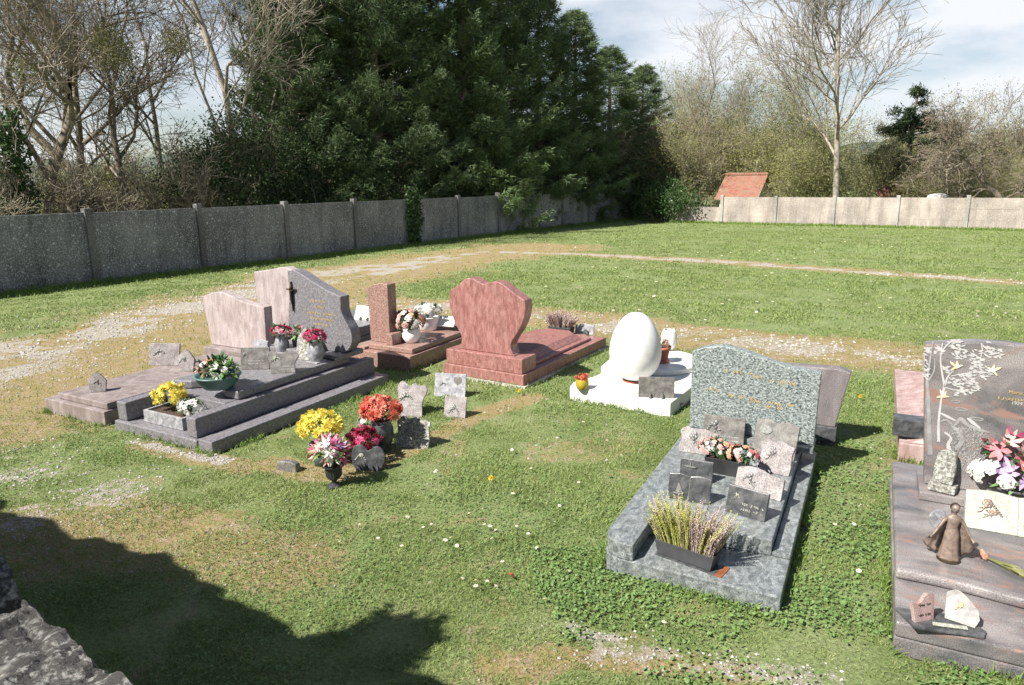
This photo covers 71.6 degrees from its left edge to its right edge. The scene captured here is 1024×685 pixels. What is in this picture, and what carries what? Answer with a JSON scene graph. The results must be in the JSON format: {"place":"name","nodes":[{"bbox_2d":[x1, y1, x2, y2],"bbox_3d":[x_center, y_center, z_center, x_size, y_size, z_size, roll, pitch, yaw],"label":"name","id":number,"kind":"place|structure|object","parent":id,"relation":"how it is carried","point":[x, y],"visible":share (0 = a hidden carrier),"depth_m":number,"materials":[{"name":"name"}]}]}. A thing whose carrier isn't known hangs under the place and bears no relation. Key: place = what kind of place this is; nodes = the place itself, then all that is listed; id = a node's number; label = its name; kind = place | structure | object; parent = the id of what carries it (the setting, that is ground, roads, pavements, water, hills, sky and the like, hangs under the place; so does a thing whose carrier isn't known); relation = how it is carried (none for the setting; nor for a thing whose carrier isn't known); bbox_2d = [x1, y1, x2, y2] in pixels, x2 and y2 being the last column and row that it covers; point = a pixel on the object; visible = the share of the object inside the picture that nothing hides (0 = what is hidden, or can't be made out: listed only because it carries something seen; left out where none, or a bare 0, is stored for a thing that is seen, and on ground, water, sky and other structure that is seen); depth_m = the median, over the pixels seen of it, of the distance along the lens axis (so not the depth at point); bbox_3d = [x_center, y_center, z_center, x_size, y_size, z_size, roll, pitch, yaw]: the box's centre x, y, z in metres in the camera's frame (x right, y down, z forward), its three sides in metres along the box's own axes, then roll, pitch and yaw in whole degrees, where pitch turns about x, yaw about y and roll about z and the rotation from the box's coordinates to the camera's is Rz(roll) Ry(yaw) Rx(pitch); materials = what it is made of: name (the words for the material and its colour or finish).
{"place":"outdoors","nodes":[
{"label":"outdoors","id":0,"kind":"place"},
{"bbox_2d":[0,186,1023,684],"bbox_3d":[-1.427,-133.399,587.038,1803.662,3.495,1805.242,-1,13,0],"label":"ground","id":1,"kind":"structure","parent":0,"point":[384,628],"depth_m":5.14,"materials":[{"name":"green plant"}]},
{"bbox_2d":[0,106,44,215],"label":"ivy clad trunk","id":2,"kind":"object","parent":1,"relation":"on","point":[7,140],"visible":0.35,"depth_m":17.92,"materials":[{"name":"green plant"}]},
{"bbox_2d":[0,146,50,215],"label":"thicket","id":3,"kind":"object","parent":1,"relation":"on","point":[23,208],"visible":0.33,"depth_m":17.67,"materials":[{"name":"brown plant"}]},
{"bbox_2d":[0,555,132,684],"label":"stone wall","id":4,"kind":"structure","parent":1,"relation":"on","point":[36,648],"depth_m":1.22,"materials":[{"name":"grey stone"}]},
{"bbox_2d":[0,0,140,215],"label":"bare tree","id":5,"kind":"object","parent":1,"relation":"on","point":[38,7],"visible":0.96,"depth_m":17.75,"materials":[{"name":"brown plant"}]},
{"bbox_2d":[0,121,143,215],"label":"thicket","id":6,"kind":"object","parent":1,"relation":"on","point":[64,204],"visible":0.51,"depth_m":18.51,"materials":[{"name":"brown plant"}]},
{"bbox_2d":[28,139,167,209],"bbox_3d":[-17.158,-6.643,30.384,6.070,4.934,6.656,0,13,2],"label":"thicket","id":7,"kind":"object","parent":1,"relation":"on","point":[112,174],"visible":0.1,"depth_m":29.52,"materials":[{"name":"brown plant"}]},
{"bbox_2d":[29,112,173,213],"bbox_3d":[-11.626,-4.269,19.972,4.031,4.328,4.778,-2,13,-8],"label":"thicket","id":8,"kind":"object","parent":1,"relation":"on","point":[149,205],"visible":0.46,"depth_m":20.11,"materials":[{"name":"brown plant"}]},
{"bbox_2d":[0,0,206,177],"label":"bare tree","id":9,"kind":"object","parent":1,"relation":"on","point":[76,111],"visible":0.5,"depth_m":23.82,"materials":[{"name":"brown plant"}]},
{"bbox_2d":[23,0,214,187],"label":"bare tree","id":10,"kind":"object","parent":1,"relation":"on","point":[155,124],"visible":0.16,"depth_m":27.64,"materials":[{"name":"brown plant"}]},
{"bbox_2d":[0,0,250,209],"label":"bare tree","id":11,"kind":"object","parent":1,"relation":"on","point":[112,111],"visible":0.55,"depth_m":23.53,"materials":[{"name":"brown plant"}]},
{"bbox_2d":[82,19,138,76],"bbox_3d":[-11.335,-8.280,20.082,1.550,1.508,1.466,-10,16,-35],"label":"mistletoe","id":12,"kind":"object","parent":11,"relation":"attached to","point":[107,34],"visible":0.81,"depth_m":20.02,"materials":[{"name":"green plant"}]},
{"bbox_2d":[0,0,269,198],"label":"bare tree","id":13,"kind":"object","parent":1,"relation":"on","point":[85,140],"visible":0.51,"depth_m":22.47,"materials":[{"name":"brown plant"}]},
{"bbox_2d":[45,291,273,425],"bbox_3d":[-3.636,0.045,7.678,1.049,0.927,2.350,6,15,28],"label":"tomb","id":14,"kind":"object","parent":1,"relation":"on","point":[236,322],"visible":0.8,"depth_m":8.08,"materials":[{"name":"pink stone"}]},
{"bbox_2d":[149,343,180,365],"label":"memorial plaque","id":15,"kind":"object","parent":14,"relation":"on","point":[164,354],"visible":0.98,"depth_m":7.85,"materials":[{"name":"stone"}]},
{"bbox_2d":[83,117,267,210],"bbox_3d":[-10.283,-4.852,22.087,4.977,4.508,4.199,1,13,6],"label":"thicket","id":16,"kind":"object","parent":1,"relation":"on","point":[200,196],"visible":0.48,"depth_m":21.29,"materials":[{"name":"brown plant"}]},
{"bbox_2d":[42,0,349,198],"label":"bare tree","id":17,"kind":"object","parent":1,"relation":"on","point":[198,19],"visible":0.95,"depth_m":21.62,"materials":[{"name":"brown plant"}]},
{"bbox_2d":[122,84,324,209],"bbox_3d":[-9.493,-5.446,23.503,6.915,6.253,6.795,1,13,8],"label":"evergreen shrub","id":18,"kind":"object","parent":1,"relation":"on","point":[262,147],"visible":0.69,"depth_m":22.33,"materials":[{"name":"green plant"}]},
{"bbox_2d":[115,269,378,450],"bbox_3d":[-2.526,0.012,7.054,1.165,1.273,2.380,7,15,28],"label":"tomb","id":19,"kind":"object","parent":1,"relation":"on","point":[316,302],"visible":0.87,"depth_m":6.86,"materials":[{"name":"grey stone"}]},
{"bbox_2d":[149,380,188,405],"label":"potted flowers","id":20,"kind":"object","parent":19,"relation":"on","point":[173,391],"visible":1,"depth_m":6.33,"materials":[{"name":"yellow plant"}]},
{"bbox_2d":[192,351,241,390],"bbox_3d":[-2.683,0.250,6.462,0.512,0.330,0.410,7,15,28],"label":"flower bowl","id":21,"kind":"object","parent":19,"relation":"on","point":[219,375],"visible":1,"depth_m":6.40,"materials":[{"name":"green plastic"}]},
{"bbox_2d":[241,347,269,369],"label":"memorial plaque","id":22,"kind":"object","parent":19,"relation":"on","point":[254,358],"visible":0.98,"depth_m":7.10,"materials":[{"name":"grey stone"}]},
{"bbox_2d":[267,351,298,373],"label":"memorial plaque","id":23,"kind":"object","parent":19,"relation":"on","point":[284,362],"visible":1,"depth_m":6.97,"materials":[{"name":"grey stone"}]},
{"bbox_2d":[302,326,328,363],"bbox_3d":[-2.019,0.016,7.321,0.270,0.382,0.264,-4,14,-13],"label":"flower vase","id":24,"kind":"object","parent":19,"relation":"on","point":[315,352],"visible":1,"depth_m":7.27,"materials":[{"name":"grey stone"}]},
{"bbox_2d":[200,111,358,204],"bbox_3d":[-8.582,-5.782,25.683,6.329,5.824,6.440,-4,14,-16],"label":"evergreen shrub","id":25,"kind":"object","parent":1,"relation":"on","point":[309,175],"visible":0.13,"depth_m":25.07,"materials":[{"name":"green plant"}]},
{"bbox_2d":[202,0,376,138],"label":"bare tree","id":26,"kind":"object","parent":1,"relation":"on","point":[248,56],"visible":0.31,"depth_m":25.49,"materials":[{"name":"brown plant"}]},
{"bbox_2d":[206,0,378,203],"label":"conifer","id":27,"kind":"object","parent":1,"relation":"on","point":[318,60],"visible":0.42,"depth_m":25.17,"materials":[{"name":"green plant"}]},
{"bbox_2d":[198,373,388,453],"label":"stone kerb","id":28,"kind":"structure","parent":1,"relation":"on","point":[232,437],"depth_m":6.55,"materials":[{"name":"grey stone"}]},
{"bbox_2d":[0,188,631,294],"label":"concrete fence","id":29,"kind":"object","parent":1,"relation":"on","point":[85,244],"visible":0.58,"depth_m":18.25,"materials":[{"name":"grey concrete"}]},
{"bbox_2d":[403,185,424,243],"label":"fence ivy","id":30,"kind":"object","parent":29,"relation":"attached to","point":[414,235],"visible":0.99,"depth_m":24.15,"materials":[{"name":"green plant"}]},
{"bbox_2d":[294,408,346,466],"bbox_3d":[-1.492,0.737,5.575,0.424,0.451,0.354,7,15,28],"label":"flower pot","id":31,"kind":"object","parent":1,"relation":"on","point":[332,422],"visible":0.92,"depth_m":5.47,"materials":[{"name":"yellow plastic"}]},
{"bbox_2d":[284,146,364,203],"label":"evergreen shrub","id":32,"kind":"object","parent":1,"relation":"on","point":[327,180],"visible":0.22,"depth_m":25.39,"materials":[{"name":"green plant"}]},
{"bbox_2d":[307,432,351,488],"bbox_3d":[-1.318,0.853,5.171,0.363,0.407,0.296,7,15,28],"label":"flower urn","id":33,"kind":"object","parent":1,"relation":"on","point":[333,464],"visible":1,"depth_m":5.11,"materials":[{"name":"black plastic"}]},
{"bbox_2d":[254,266,406,342],"bbox_3d":[-2.353,-0.530,9.537,1.016,1.172,2.100,7,15,28],"label":"tomb","id":34,"kind":"object","parent":1,"relation":"on","point":[272,285],"visible":0.21,"depth_m":8.80,"materials":[{"name":"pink stone"}]},
{"bbox_2d":[259,0,411,184],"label":"conifer","id":35,"kind":"object","parent":1,"relation":"on","point":[363,66],"visible":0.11,"depth_m":26.58,"materials":[{"name":"green plant"}]},
{"bbox_2d":[345,424,382,449],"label":"flowers","id":36,"kind":"object","parent":1,"relation":"on","point":[366,433],"visible":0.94,"depth_m":5.55,"materials":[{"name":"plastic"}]},
{"bbox_2d":[324,144,405,201],"bbox_3d":[-5.590,-5.546,26.861,4.303,3.833,4.210,2,13,10],"label":"conifer","id":37,"kind":"object","parent":1,"relation":"on","point":[364,173],"visible":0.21,"depth_m":26.29,"materials":[{"name":"green plant"}]},
{"bbox_2d":[351,444,384,470],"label":"memorial plaque","id":38,"kind":"object","parent":1,"relation":"on","point":[364,458],"visible":0.99,"depth_m":5.47,"materials":[{"name":"grey stone"}]},
{"bbox_2d":[358,394,403,451],"bbox_3d":[-1.077,0.656,5.831,0.399,0.485,0.337,7,15,28],"label":"flower vase","id":39,"kind":"object","parent":1,"relation":"on","point":[377,405],"visible":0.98,"depth_m":5.76,"materials":[{"name":"grey stone"}]},
{"bbox_2d":[289,0,476,198],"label":"conifer","id":40,"kind":"object","parent":1,"relation":"on","point":[373,84],"visible":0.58,"depth_m":26.39,"materials":[{"name":"green plant"}]},
{"bbox_2d":[333,137,441,201],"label":"evergreen shrub","id":41,"kind":"object","parent":1,"relation":"on","point":[396,185],"visible":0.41,"depth_m":26.45,"materials":[{"name":"green plant"}]},
{"bbox_2d":[352,281,461,370],"bbox_3d":[-1.107,-0.382,9.245,0.920,0.991,2.000,7,15,28],"label":"tomb","id":42,"kind":"object","parent":1,"relation":"on","point":[386,346],"visible":0.63,"depth_m":8.60,"materials":[{"name":"brown stone"}]},
{"bbox_2d":[392,308,425,342],"bbox_3d":[-1.256,-0.214,8.666,0.440,0.418,0.360,7,15,28],"label":"flower pot","id":43,"kind":"object","parent":42,"relation":"on","point":[411,332],"visible":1,"depth_m":8.58,"materials":[{"name":"white ceramic"}]},
{"bbox_2d":[397,381,426,416],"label":"memorial plaque","id":44,"kind":"object","parent":1,"relation":"on","point":[411,397],"visible":0.98,"depth_m":6.73,"materials":[{"name":"stone"}]},
{"bbox_2d":[395,415,430,448],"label":"memorial plaque","id":45,"kind":"object","parent":1,"relation":"on","point":[413,432],"visible":1,"depth_m":5.93,"materials":[{"name":"stone"}]},
{"bbox_2d":[343,0,514,196],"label":"conifer","id":46,"kind":"object","parent":1,"relation":"on","point":[422,115],"visible":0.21,"depth_m":28.22,"materials":[{"name":"green plant"}]},
{"bbox_2d":[434,373,466,396],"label":"memorial plaque","id":47,"kind":"object","parent":1,"relation":"on","point":[449,384],"visible":0.98,"depth_m":7.30,"materials":[{"name":"grey stone"}]},
{"bbox_2d":[397,0,546,232],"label":"conifer","id":48,"kind":"object","parent":1,"relation":"on","point":[484,41],"visible":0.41,"depth_m":28.76,"materials":[{"name":"green plant"}]},
{"bbox_2d":[413,97,556,232],"bbox_3d":[-1.550,-7.439,30.322,6.790,6.183,6.940,-6,14,-22],"label":"conifer","id":49,"kind":"object","parent":1,"relation":"on","point":[517,193],"visible":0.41,"depth_m":29.38,"materials":[{"name":"green plant"}]},
{"bbox_2d":[0,364,1019,684],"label":"clover","id":50,"kind":"object","parent":1,"relation":"on","point":[652,588],"visible":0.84,"depth_m":3.90,"materials":[{"name":"green plant"}]},
{"bbox_2d":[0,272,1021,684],"bbox_3d":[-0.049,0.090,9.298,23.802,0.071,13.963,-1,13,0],"label":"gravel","id":51,"kind":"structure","parent":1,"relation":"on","point":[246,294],"depth_m":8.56,"materials":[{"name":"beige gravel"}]},
{"bbox_2d":[437,0,591,223],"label":"conifer","id":52,"kind":"object","parent":1,"relation":"on","point":[516,31],"visible":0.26,"depth_m":31.09,"materials":[{"name":"green plant"}]},
{"bbox_2d":[442,277,608,389],"bbox_3d":[0.221,-0.313,8.559,1.120,1.142,2.140,7,15,31],"label":"tomb","id":53,"kind":"object","parent":1,"relation":"on","point":[491,319],"visible":1,"depth_m":7.80,"materials":[{"name":"red stone"}]},
{"bbox_2d":[504,0,611,226],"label":"conifer","id":54,"kind":"object","parent":1,"relation":"on","point":[557,50],"visible":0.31,"depth_m":33.25,"materials":[{"name":"green plant"}]},
{"bbox_2d":[532,8,638,223],"bbox_3d":[3.391,-11.228,36.380,6.961,11.066,6.841,10,17,37],"label":"conifer","id":55,"kind":"object","parent":1,"relation":"on","point":[585,45],"visible":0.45,"depth_m":35.28,"materials":[{"name":"green plant"}]},
{"bbox_2d":[578,44,677,216],"bbox_3d":[5.475,-11.577,40.238,7.792,10.069,7.812,7,15,30],"label":"conifer","id":56,"kind":"object","parent":1,"relation":"on","point":[619,79],"visible":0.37,"depth_m":39.15,"materials":[{"name":"green plant"}]},
{"bbox_2d":[570,312,691,416],"bbox_3d":[1.452,0.049,7.581,1.179,0.858,1.779,8,16,32],"label":"tomb","id":57,"kind":"object","parent":1,"relation":"on","point":[635,351],"visible":0.91,"depth_m":7.07,"materials":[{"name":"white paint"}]},
{"bbox_2d":[638,377,674,398],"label":"memorial plaque","id":58,"kind":"object","parent":57,"relation":"on","point":[657,387],"visible":1,"depth_m":6.75,"materials":[{"name":"grey stone"}]},
{"bbox_2d":[612,62,699,214],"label":"conifer","id":59,"kind":"object","parent":1,"relation":"on","point":[645,75],"visible":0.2,"depth_m":42.15,"materials":[{"name":"green plant"}]},
{"bbox_2d":[631,171,708,222],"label":"ivy shrub","id":60,"kind":"object","parent":1,"relation":"on","point":[668,201],"visible":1,"depth_m":35.93,"materials":[{"name":"green plant"}]},
{"bbox_2d":[597,95,747,215],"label":"shrub","id":61,"kind":"object","parent":1,"relation":"on","point":[624,139],"visible":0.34,"depth_m":40.96,"materials":[{"name":"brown plant"}]},
{"bbox_2d":[629,92,748,213],"bbox_3d":[10.061,-10.949,41.389,8.219,7.459,10.957,9,16,37],"label":"shrub","id":62,"kind":"object","parent":1,"relation":"on","point":[680,149],"visible":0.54,"depth_m":39.55,"materials":[{"name":"green plant"}]},
{"bbox_2d":[614,50,779,206],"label":"willow tree","id":63,"kind":"object","parent":1,"relation":"on","point":[681,79],"visible":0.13,"depth_m":51.77,"materials":[{"name":"plant"}]},
{"bbox_2d":[606,344,821,614],"bbox_3d":[1.410,0.689,4.654,0.970,0.947,2.100,6,15,27],"label":"tomb","id":64,"kind":"object","parent":1,"relation":"on","point":[753,565],"visible":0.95,"depth_m":4.55,"materials":[{"name":"grey stone"}]},
{"bbox_2d":[668,472,711,504],"bbox_3d":[1.132,0.915,4.497,0.262,0.165,0.100,6,1,25],"label":"memorial plaque","id":65,"kind":"object","parent":64,"relation":"on","point":[696,489],"visible":0.91,"depth_m":4.46,"materials":[{"name":"grey stone"}]},
{"bbox_2d":[643,490,743,570],"bbox_3d":[0.974,1.035,3.949,0.532,0.352,0.286,10,17,38],"label":"heather planter","id":66,"kind":"object","parent":64,"relation":"on","point":[701,551],"visible":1,"depth_m":3.90,"materials":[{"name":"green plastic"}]},
{"bbox_2d":[679,426,719,454],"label":"memorial plaque","id":67,"kind":"object","parent":64,"relation":"on","point":[690,439],"visible":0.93,"depth_m":5.23,"materials":[{"name":"stone"}]},
{"bbox_2d":[704,414,745,444],"bbox_3d":[1.626,0.668,5.437,0.301,0.211,0.108,5,-2,22],"label":"memorial plaque","id":68,"kind":"object","parent":64,"relation":"on","point":[731,429],"visible":0.88,"depth_m":5.39,"materials":[{"name":"grey stone"}]},
{"bbox_2d":[697,435,760,476],"bbox_3d":[1.480,0.776,4.857,0.422,0.242,0.185,7,15,28],"label":"rose planter","id":69,"kind":"object","parent":64,"relation":"on","point":[728,462],"visible":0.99,"depth_m":4.83,"materials":[{"name":"pink plastic"}]},
{"bbox_2d":[725,484,769,521],"bbox_3d":[1.430,0.965,4.287,0.243,0.166,0.100,10,-1,38],"label":"memorial plaque","id":70,"kind":"object","parent":64,"relation":"on","point":[748,503],"visible":0.98,"depth_m":4.25,"materials":[{"name":"grey stone"}]},
{"bbox_2d":[734,466,785,500],"bbox_3d":[1.602,0.902,4.572,0.301,0.174,0.106,9,-10,36],"label":"memorial plaque","id":71,"kind":"object","parent":64,"relation":"on","point":[755,478],"visible":0.95,"depth_m":4.54,"materials":[{"name":"stone"}]},
{"bbox_2d":[757,437,795,476],"bbox_3d":[1.830,0.789,4.905,0.230,0.234,0.095,10,-7,38],"label":"memorial plaque","id":72,"kind":"object","parent":64,"relation":"on","point":[776,457],"visible":0.99,"depth_m":4.87,"materials":[{"name":"stone"}]},
{"bbox_2d":[752,419,800,461],"bbox_3d":[1.934,0.706,5.183,0.307,0.264,0.099,10,-3,37],"label":"memorial plaque","id":73,"kind":"object","parent":64,"relation":"on","point":[788,433],"visible":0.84,"depth_m":5.16,"materials":[{"name":"grey stone"}]},
{"bbox_2d":[665,1,776,206],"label":"bare tree","id":74,"kind":"object","parent":1,"relation":"on","point":[716,72],"visible":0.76,"depth_m":43.98,"materials":[{"name":"brown plant"}]},
{"bbox_2d":[628,101,823,206],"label":"shrub","id":75,"kind":"object","parent":1,"relation":"on","point":[711,154],"visible":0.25,"depth_m":41.34,"materials":[{"name":"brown plant"}]},
{"bbox_2d":[650,69,812,206],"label":"shrub","id":76,"kind":"object","parent":1,"relation":"on","point":[741,122],"visible":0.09,"depth_m":45.20,"materials":[{"name":"green plant"}]},
{"bbox_2d":[715,172,773,206],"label":"shed","id":77,"kind":"structure","parent":1,"relation":"on","point":[741,184],"depth_m":38.03,"materials":[{"name":"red tile"}]},
{"bbox_2d":[689,75,843,205],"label":"shrub","id":78,"kind":"object","parent":1,"relation":"on","point":[744,110],"visible":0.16,"depth_m":43.09,"materials":[{"name":"green plant"}]},
{"bbox_2d":[701,116,832,205],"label":"shrub","id":79,"kind":"object","parent":1,"relation":"on","point":[747,167],"visible":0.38,"depth_m":40.30,"materials":[{"name":"green plant"}]},
{"bbox_2d":[664,27,874,165],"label":"willow tree","id":80,"kind":"object","parent":1,"relation":"on","point":[768,92],"visible":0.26,"depth_m":47.08,"materials":[{"name":"brown plant"}]},
{"bbox_2d":[729,124,892,196],"bbox_3d":[15.889,-9.214,38.593,7.740,5.737,7.058,-2,13,-8],"label":"shrub","id":81,"kind":"object","parent":1,"relation":"on","point":[794,171],"visible":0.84,"depth_m":37.40,"materials":[{"name":"green plant"}]},
{"bbox_2d":[744,84,886,196],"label":"shrub","id":82,"kind":"object","parent":1,"relation":"on","point":[828,127],"visible":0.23,"depth_m":43.79,"materials":[{"name":"green plant"}]},
{"bbox_2d":[785,362,850,446],"bbox_3d":[2.514,0.515,5.943,0.534,0.675,0.160,6,15,26],"label":"headstone","id":83,"kind":"object","parent":1,"relation":"on","point":[834,382],"visible":0.51,"depth_m":5.82,"materials":[{"name":"grey stone"}]},
{"bbox_2d":[706,0,948,196],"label":"bare tree","id":84,"kind":"object","parent":1,"relation":"on","point":[824,18],"visible":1,"depth_m":34.61,"materials":[{"name":"grey plant"}]},
{"bbox_2d":[670,195,1023,229],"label":"concrete fence","id":85,"kind":"object","parent":1,"relation":"on","point":[970,212],"visible":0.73,"depth_m":31.07,"materials":[{"name":"beige concrete"}]},
{"bbox_2d":[789,111,939,197],"bbox_3d":[19.749,-10.084,39.939,9.051,6.162,6.789,-1,13,-2],"label":"shrub","id":86,"kind":"object","parent":1,"relation":"on","point":[883,160],"visible":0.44,"depth_m":39.27,"materials":[{"name":"green plant"}]},
{"bbox_2d":[893,369,923,463],"bbox_3d":[4.069,0.459,6.316,1.120,0.582,2.400,6,15,26],"label":"tomb","id":87,"kind":"object","parent":1,"relation":"on","point":[908,389],"visible":0.25,"depth_m":6.47,"materials":[{"name":"stone"}]},
{"bbox_2d":[892,413,923,438],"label":"granite block","id":88,"kind":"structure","parent":87,"relation":"on","point":[906,425],"depth_m":5.58,"materials":[{"name":"grey stone"}]},
{"bbox_2d":[857,82,960,183],"bbox_3d":[22.340,-10.943,40.810,4.805,7.635,4.155,-1,13,-1],"label":"pine tree","id":89,"kind":"object","parent":1,"relation":"on","point":[907,122],"visible":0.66,"depth_m":40.00,"materials":[{"name":"green plant"}]},
{"bbox_2d":[853,78,1023,196],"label":"shrub","id":90,"kind":"object","parent":1,"relation":"on","point":[998,151],"visible":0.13,"depth_m":41.04,"materials":[{"name":"brown plant"}]},
{"bbox_2d":[882,151,998,197],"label":"shrub","id":91,"kind":"object","parent":1,"relation":"on","point":[897,187],"visible":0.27,"depth_m":37.70,"materials":[{"name":"brown plant"}]},
{"bbox_2d":[889,339,1023,684],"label":"tomb","id":92,"kind":"object","parent":1,"relation":"on","point":[973,392],"visible":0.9,"depth_m":4.17,"materials":[{"name":"grey stone"}]},
{"bbox_2d":[895,589,985,638],"bbox_3d":[1.991,1.236,3.298,0.359,0.131,0.208,4,14,18],"label":"double plaque","id":93,"kind":"object","parent":92,"relation":"on","point":[960,616],"visible":1,"depth_m":3.29,"materials":[{"name":"grey stone"}]},
{"bbox_2d":[927,449,957,495],"bbox_3d":[2.686,0.794,4.402,0.150,0.263,0.110,11,11,40],"label":"rough plaque","id":94,"kind":"object","parent":92,"relation":"on","point":[944,472],"visible":1,"depth_m":4.38,"materials":[{"name":"stone"}]},
{"bbox_2d":[922,502,974,564],"bbox_3d":[2.296,0.986,3.704,0.243,0.317,0.112,5,14,22],"label":"statuette","id":95,"kind":"object","parent":92,"relation":"on","point":[952,542],"visible":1,"depth_m":3.71,"materials":[{"name":"brown metal"}]},
{"bbox_2d":[964,489,1023,536],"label":"stone book","id":96,"kind":"object","parent":92,"relation":"on","point":[992,511],"visible":0.98,"depth_m":4.05,"materials":[{"name":"white stone"}]},
{"bbox_2d":[967,425,1023,497],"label":"lily bouquet","id":97,"kind":"object","parent":92,"relation":"on","point":[1006,482],"visible":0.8,"depth_m":4.24,"materials":[{"name":"white plant"}]},
{"bbox_2d":[891,94,1023,197],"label":"bare tree","id":98,"kind":"object","parent":1,"relation":"on","point":[950,127],"visible":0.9,"depth_m":30.36,"materials":[{"name":"brown plant"}]},
{"bbox_2d":[900,135,1023,197],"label":"shrub","id":99,"kind":"object","parent":1,"relation":"on","point":[939,185],"visible":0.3,"depth_m":32.78,"materials":[{"name":"brown plant"}]},
{"bbox_2d":[951,76,1023,197],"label":"shrub","id":100,"kind":"object","parent":1,"relation":"on","point":[1016,138],"visible":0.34,"depth_m":39.11,"materials":[{"name":"brown plant"}]},
{"bbox_2d":[0,0,1023,164],"label":"sky","id":101,"kind":"structure","parent":0,"point":[981,40],"materials":[{"name":"white"}]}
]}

